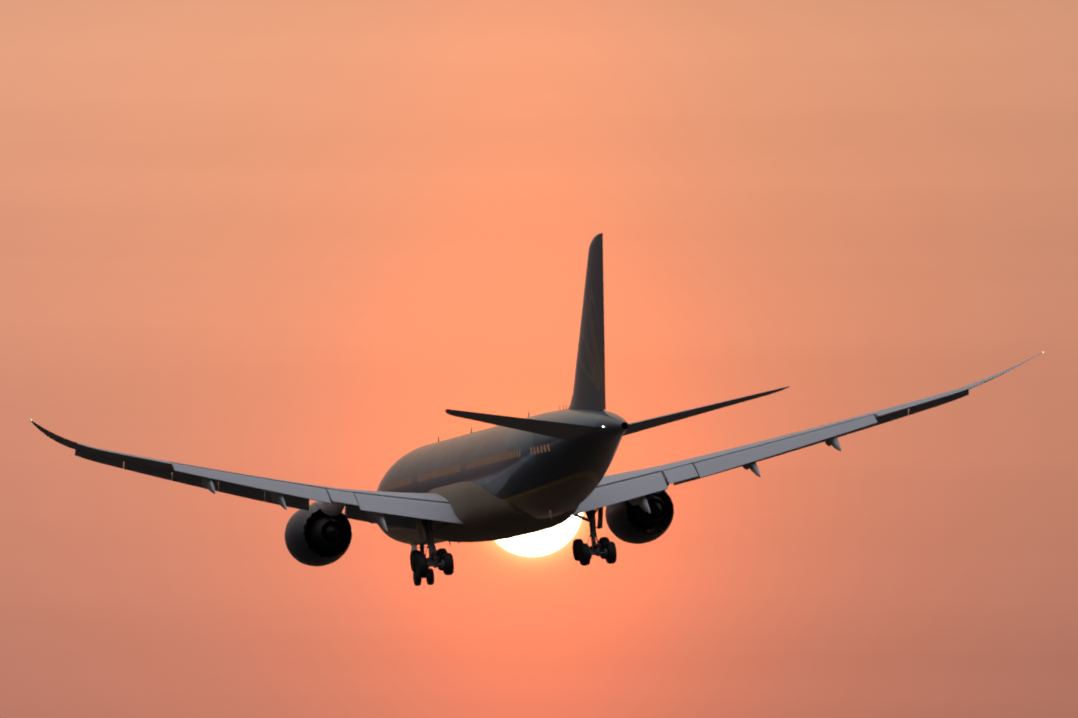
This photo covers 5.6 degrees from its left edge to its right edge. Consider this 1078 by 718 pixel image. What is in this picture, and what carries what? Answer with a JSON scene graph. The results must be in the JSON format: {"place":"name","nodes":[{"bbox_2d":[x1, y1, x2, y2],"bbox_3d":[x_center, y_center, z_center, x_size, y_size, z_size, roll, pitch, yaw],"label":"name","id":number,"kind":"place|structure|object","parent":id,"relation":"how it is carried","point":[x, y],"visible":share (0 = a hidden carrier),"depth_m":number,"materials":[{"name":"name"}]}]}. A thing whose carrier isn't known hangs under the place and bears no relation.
{"place":"outdoors","nodes":[
{"label":"outdoors","id":0,"kind":"place"},
{"bbox_2d":[30,420,448,518],"bbox_3d":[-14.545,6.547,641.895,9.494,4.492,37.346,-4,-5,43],"label":"wing","id":1,"kind":"structure","parent":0,"point":[433,497],"depth_m":640.76,"materials":[{"name":"grey metal"}]},
{"bbox_2d":[75,450,122,468],"bbox_3d":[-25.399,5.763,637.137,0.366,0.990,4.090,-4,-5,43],"label":"leading-edge slat","id":2,"kind":"object","parent":1,"relation":"on","point":[106,461],"visible":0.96,"depth_m":637.12,"materials":[{"name":"grey paint"}]},
{"bbox_2d":[77,443,171,464],"bbox_3d":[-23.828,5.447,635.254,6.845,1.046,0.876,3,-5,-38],"label":"aileron","id":3,"kind":"object","parent":1,"relation":"on","point":[151,459],"visible":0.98,"depth_m":635.42,"materials":[{"name":"grey paint"}]},
{"bbox_2d":[124,462,171,479],"bbox_3d":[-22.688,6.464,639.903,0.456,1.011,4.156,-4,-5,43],"label":"leading-edge slat","id":4,"kind":"object","parent":1,"relation":"on","point":[162,474],"visible":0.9,"depth_m":639.90,"materials":[{"name":"grey paint"}]},
{"bbox_2d":[172,472,217,490],"bbox_3d":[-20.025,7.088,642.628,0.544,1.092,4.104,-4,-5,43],"label":"leading-edge slat","id":5,"kind":"object","parent":1,"relation":"on","point":[186,479],"visible":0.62,"depth_m":642.20,"materials":[{"name":"grey paint"}]},
{"bbox_2d":[201,476,215,493],"bbox_3d":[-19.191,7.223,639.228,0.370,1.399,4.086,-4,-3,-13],"label":"flap track fairing","id":6,"kind":"object","parent":1,"relation":"on","point":[206,482],"visible":0.79,"depth_m":638.58,"materials":[{"name":"grey paint"}]},
{"bbox_2d":[218,482,263,501],"bbox_3d":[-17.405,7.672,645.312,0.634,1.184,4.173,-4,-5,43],"label":"leading-edge slat","id":7,"kind":"object","parent":1,"relation":"on","point":[249,493],"visible":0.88,"depth_m":645.23,"materials":[{"name":"grey paint"}]},
{"bbox_2d":[171,462,330,502],"bbox_3d":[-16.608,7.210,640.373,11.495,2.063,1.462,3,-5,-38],"label":"flap","id":8,"kind":"object","parent":1,"relation":"attached to","point":[312,493],"visible":0.98,"depth_m":640.73,"materials":[{"name":"grey paint"}]},
{"bbox_2d":[269,491,286,509],"bbox_3d":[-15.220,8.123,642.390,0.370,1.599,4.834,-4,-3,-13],"label":"flap track fairing","id":9,"kind":"object","parent":1,"relation":"on","point":[277,497],"visible":0.77,"depth_m":641.50,"materials":[{"name":"grey paint"}]},
{"bbox_2d":[264,491,308,510],"bbox_3d":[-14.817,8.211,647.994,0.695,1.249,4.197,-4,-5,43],"label":"leading-edge slat","id":10,"kind":"object","parent":1,"relation":"on","point":[297,502],"visible":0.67,"depth_m":648.23,"materials":[{"name":"grey paint"}]},
{"bbox_2d":[311,501,345,515],"bbox_3d":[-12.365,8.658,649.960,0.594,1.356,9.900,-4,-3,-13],"label":"pylon","id":11,"kind":"object","parent":1,"relation":"on","point":[332,508],"visible":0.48,"depth_m":648.28,"materials":[{"name":"grey metal"}]},
{"bbox_2d":[285,504,351,565],"bbox_3d":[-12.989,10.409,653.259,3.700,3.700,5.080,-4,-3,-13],"label":"nacelle","id":12,"kind":"object","parent":11,"relation":"hanging from","point":[299,550],"visible":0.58,"depth_m":652.06,"materials":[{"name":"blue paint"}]},
{"bbox_2d":[303,510,343,556],"bbox_3d":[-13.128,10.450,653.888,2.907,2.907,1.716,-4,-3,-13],"label":"fan and vanes","id":13,"kind":"object","parent":12,"relation":"on","point":[331,552],"visible":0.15,"depth_m":653.27,"materials":[{"name":"black metal"}]},
{"bbox_2d":[305,516,342,550],"bbox_3d":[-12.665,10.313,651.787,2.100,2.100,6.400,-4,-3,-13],"label":"engine","id":14,"kind":"object","parent":12,"relation":"attached to","point":[323,533],"visible":1,"depth_m":650.35,"materials":[{"name":"grey metal"}]},
{"bbox_2d":[326,489,357,504],"bbox_3d":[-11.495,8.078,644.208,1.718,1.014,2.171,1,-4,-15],"label":"flaperon","id":15,"kind":"object","parent":1,"relation":"on","point":[342,497],"visible":0.92,"depth_m":644.03,"materials":[{"name":"grey paint"}]},
{"bbox_2d":[365,511,387,531],"bbox_3d":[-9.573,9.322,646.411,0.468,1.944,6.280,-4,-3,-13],"label":"flap track fairing","id":16,"kind":"object","parent":1,"relation":"on","point":[376,517],"visible":0.58,"depth_m":645.16,"materials":[{"name":"grey paint"}]},
{"bbox_2d":[345,506,416,529],"bbox_3d":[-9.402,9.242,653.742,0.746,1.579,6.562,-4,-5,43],"label":"slat","id":17,"kind":"object","parent":1,"relation":"attached to","point":[390,519],"visible":0.5,"depth_m":654.05,"materials":[{"name":"grey paint"}]},
{"bbox_2d":[353,493,462,523],"bbox_3d":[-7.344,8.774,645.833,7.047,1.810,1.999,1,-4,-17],"label":"inboard flap","id":18,"kind":"object","parent":1,"relation":"on","point":[436,511],"visible":0.9,"depth_m":645.45,"materials":[{"name":"grey paint"}]},
{"bbox_2d":[410,518,453,576],"bbox_3d":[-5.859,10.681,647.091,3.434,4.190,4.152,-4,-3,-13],"label":"gear","id":19,"kind":"object","parent":1,"relation":"on","point":[441,559],"visible":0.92,"depth_m":646.00,"materials":[{"name":"black rubber"}]},
{"bbox_2d":[377,409,628,544],"bbox_3d":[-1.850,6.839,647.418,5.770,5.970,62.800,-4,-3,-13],"label":"fuselage","id":20,"kind":"object","parent":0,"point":[559,476],"visible":0.62,"depth_m":633.72,"materials":[{"name":"paint"}]},
{"bbox_2d":[410,544,436,585],"bbox_3d":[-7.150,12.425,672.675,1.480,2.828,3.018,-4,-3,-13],"label":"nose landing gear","id":21,"kind":"object","parent":20,"relation":"attached to","point":[417,579],"visible":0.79,"depth_m":672.12,"materials":[{"name":"black rubber"}]},
{"bbox_2d":[381,444,549,490],"bbox_3d":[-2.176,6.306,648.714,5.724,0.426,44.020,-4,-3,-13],"label":"cabin windows","id":22,"kind":"structure","parent":20,"relation":"in","point":[467,467],"depth_m":644.62,"materials":[{"name":"black glass"}]},
{"bbox_2d":[423,481,579,541],"bbox_3d":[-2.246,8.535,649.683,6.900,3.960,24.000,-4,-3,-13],"label":"wing-body fairing","id":23,"kind":"object","parent":20,"relation":"attached to","point":[482,514],"visible":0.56,"depth_m":643.24,"materials":[{"name":"brown paint"}]},
{"bbox_2d":[438,405,579,545],"bbox_3d":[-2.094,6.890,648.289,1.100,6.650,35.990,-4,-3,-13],"label":"antennas","id":24,"kind":"object","parent":20,"relation":"on","point":[549,509],"visible":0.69,"depth_m":634.40,"materials":[{"name":"white paint"}]},
{"bbox_2d":[445,409,596,439],"bbox_3d":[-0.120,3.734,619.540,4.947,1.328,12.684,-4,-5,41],"label":"horizontal stabilizer","id":25,"kind":"object","parent":20,"relation":"on","point":[564,431],"visible":0.96,"depth_m":619.45,"materials":[{"name":"grey paint"}]},
{"bbox_2d":[568,233,605,410],"bbox_3d":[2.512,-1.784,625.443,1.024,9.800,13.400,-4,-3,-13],"label":"vertical stabilizer","id":26,"kind":"object","parent":20,"relation":"on","point":[589,388],"visible":0.92,"depth_m":622.43},
{"bbox_2d":[623,386,789,435],"bbox_3d":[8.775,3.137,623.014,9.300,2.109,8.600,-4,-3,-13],"label":"horizontal stabilizer","id":27,"kind":"object","parent":20,"relation":"attached to","point":[638,426],"visible":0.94,"depth_m":621.05,"materials":[{"name":"grey paint"}]},
{"bbox_2d":[0,0,1077,717],"label":"sky","id":28,"kind":"structure","parent":0,"point":[274,239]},
{"bbox_2d":[596,352,1042,487],"bbox_3d":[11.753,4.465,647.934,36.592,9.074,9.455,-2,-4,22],"label":"wing","id":29,"kind":"structure","parent":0,"point":[614,478],"depth_m":649.12,"materials":[{"name":"grey metal"}]},
{"bbox_2d":[572,507,616,565],"bbox_3d":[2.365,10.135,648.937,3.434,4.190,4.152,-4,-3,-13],"label":"gear","id":30,"kind":"object","parent":29,"relation":"on","point":[604,548],"visible":0.9,"depth_m":648.09,"materials":[{"name":"black rubber"}]},
{"bbox_2d":[573,472,667,514],"bbox_3d":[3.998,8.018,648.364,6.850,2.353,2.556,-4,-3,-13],"label":"inboard flap","id":31,"kind":"object","parent":29,"relation":"attached to","point":[608,495],"visible":0.67,"depth_m":648.17,"materials":[{"name":"grey paint"}]},
{"bbox_2d":[628,496,650,513],"bbox_3d":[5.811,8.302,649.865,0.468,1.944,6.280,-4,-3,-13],"label":"flap track fairing","id":32,"kind":"object","parent":29,"relation":"attached to","point":[641,502],"visible":0.42,"depth_m":648.21,"materials":[{"name":"grey paint"}]},
{"bbox_2d":[627,494,665,528],"bbox_3d":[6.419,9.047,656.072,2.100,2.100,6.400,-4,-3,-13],"label":"engine","id":33,"kind":"object","parent":29,"relation":"attached to","point":[639,516],"visible":0.81,"depth_m":654.63,"materials":[{"name":"grey metal"}]},
{"bbox_2d":[655,480,668,493],"bbox_3d":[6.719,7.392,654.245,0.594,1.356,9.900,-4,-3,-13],"label":"pylon","id":34,"kind":"object","parent":29,"relation":"on","point":[667,483],"visible":0.04,"depth_m":651.69,"materials":[{"name":"grey metal"}]},
{"bbox_2d":[605,491,673,543],"bbox_3d":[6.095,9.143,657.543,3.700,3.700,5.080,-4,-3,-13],"label":"nacelle","id":35,"kind":"object","parent":34,"relation":"hanging from","point":[619,524],"visible":0.56,"depth_m":656.40,"materials":[{"name":"blue paint"}]},
{"bbox_2d":[626,493,664,533],"bbox_3d":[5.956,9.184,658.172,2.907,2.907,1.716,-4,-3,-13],"label":"fan and vanes","id":36,"kind":"object","parent":35,"relation":"on","point":[644,531],"visible":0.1,"depth_m":657.65,"materials":[{"name":"black metal"}]},
{"bbox_2d":[662,464,697,483],"bbox_3d":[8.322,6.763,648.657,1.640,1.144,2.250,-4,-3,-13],"label":"flaperon","id":37,"kind":"object","parent":29,"relation":"on","point":[678,474],"visible":1,"depth_m":648.54,"materials":[{"name":"grey paint"}]},
{"bbox_2d":[673,469,730,484],"bbox_3d":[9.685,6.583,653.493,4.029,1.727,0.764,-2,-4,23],"label":"leading-edge slat","id":38,"kind":"object","parent":29,"relation":"on","point":[686,480],"visible":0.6,"depth_m":653.79,"materials":[{"name":"grey paint"}]},
{"bbox_2d":[742,461,760,476],"bbox_3d":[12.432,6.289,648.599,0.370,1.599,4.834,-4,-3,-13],"label":"flap track fairing","id":39,"kind":"object","parent":29,"relation":"on","point":[752,467],"visible":0.56,"depth_m":647.49,"materials":[{"name":"grey paint"}]},
{"bbox_2d":[731,451,788,468],"bbox_3d":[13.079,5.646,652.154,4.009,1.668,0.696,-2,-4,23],"label":"leading-edge slat","id":40,"kind":"object","parent":29,"relation":"on","point":[765,458],"visible":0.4,"depth_m":652.02,"materials":[{"name":"grey paint"}]},
{"bbox_2d":[693,415,876,477],"bbox_3d":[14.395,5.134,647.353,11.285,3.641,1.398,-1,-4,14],"label":"flap","id":41,"kind":"object","parent":29,"relation":"attached to","point":[718,464],"visible":1,"depth_m":647.45,"materials":[{"name":"grey paint"}]},
{"bbox_2d":[789,432,847,451],"bbox_3d":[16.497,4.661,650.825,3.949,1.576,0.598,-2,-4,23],"label":"leading-edge slat","id":42,"kind":"object","parent":29,"relation":"attached to","point":[837,436],"visible":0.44,"depth_m":650.98,"materials":[{"name":"grey paint"}]},
{"bbox_2d":[824,436,841,450],"bbox_3d":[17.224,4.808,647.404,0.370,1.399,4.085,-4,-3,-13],"label":"flap track fairing","id":43,"kind":"object","parent":29,"relation":"attached to","point":[834,442],"visible":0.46,"depth_m":646.59,"materials":[{"name":"grey paint"}]},
{"bbox_2d":[848,409,907,433],"bbox_3d":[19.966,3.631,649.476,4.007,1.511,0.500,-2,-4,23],"label":"leading-edge slat","id":44,"kind":"object","parent":29,"relation":"attached to","point":[891,417],"visible":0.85,"depth_m":649.24,"materials":[{"name":"grey paint"}]},
{"bbox_2d":[875,382,983,416],"bbox_3d":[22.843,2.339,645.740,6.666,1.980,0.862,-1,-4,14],"label":"aileron","id":45,"kind":"object","parent":29,"relation":"on","point":[910,405],"visible":0.98,"depth_m":645.78,"materials":[{"name":"grey paint"}]},
{"bbox_2d":[908,390,968,414],"bbox_3d":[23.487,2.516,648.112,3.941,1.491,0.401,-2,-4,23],"label":"leading-edge slat","id":46,"kind":"object","parent":29,"relation":"attached to","point":[917,409],"visible":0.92,"depth_m":648.12,"materials":[{"name":"grey paint"}]}
]}

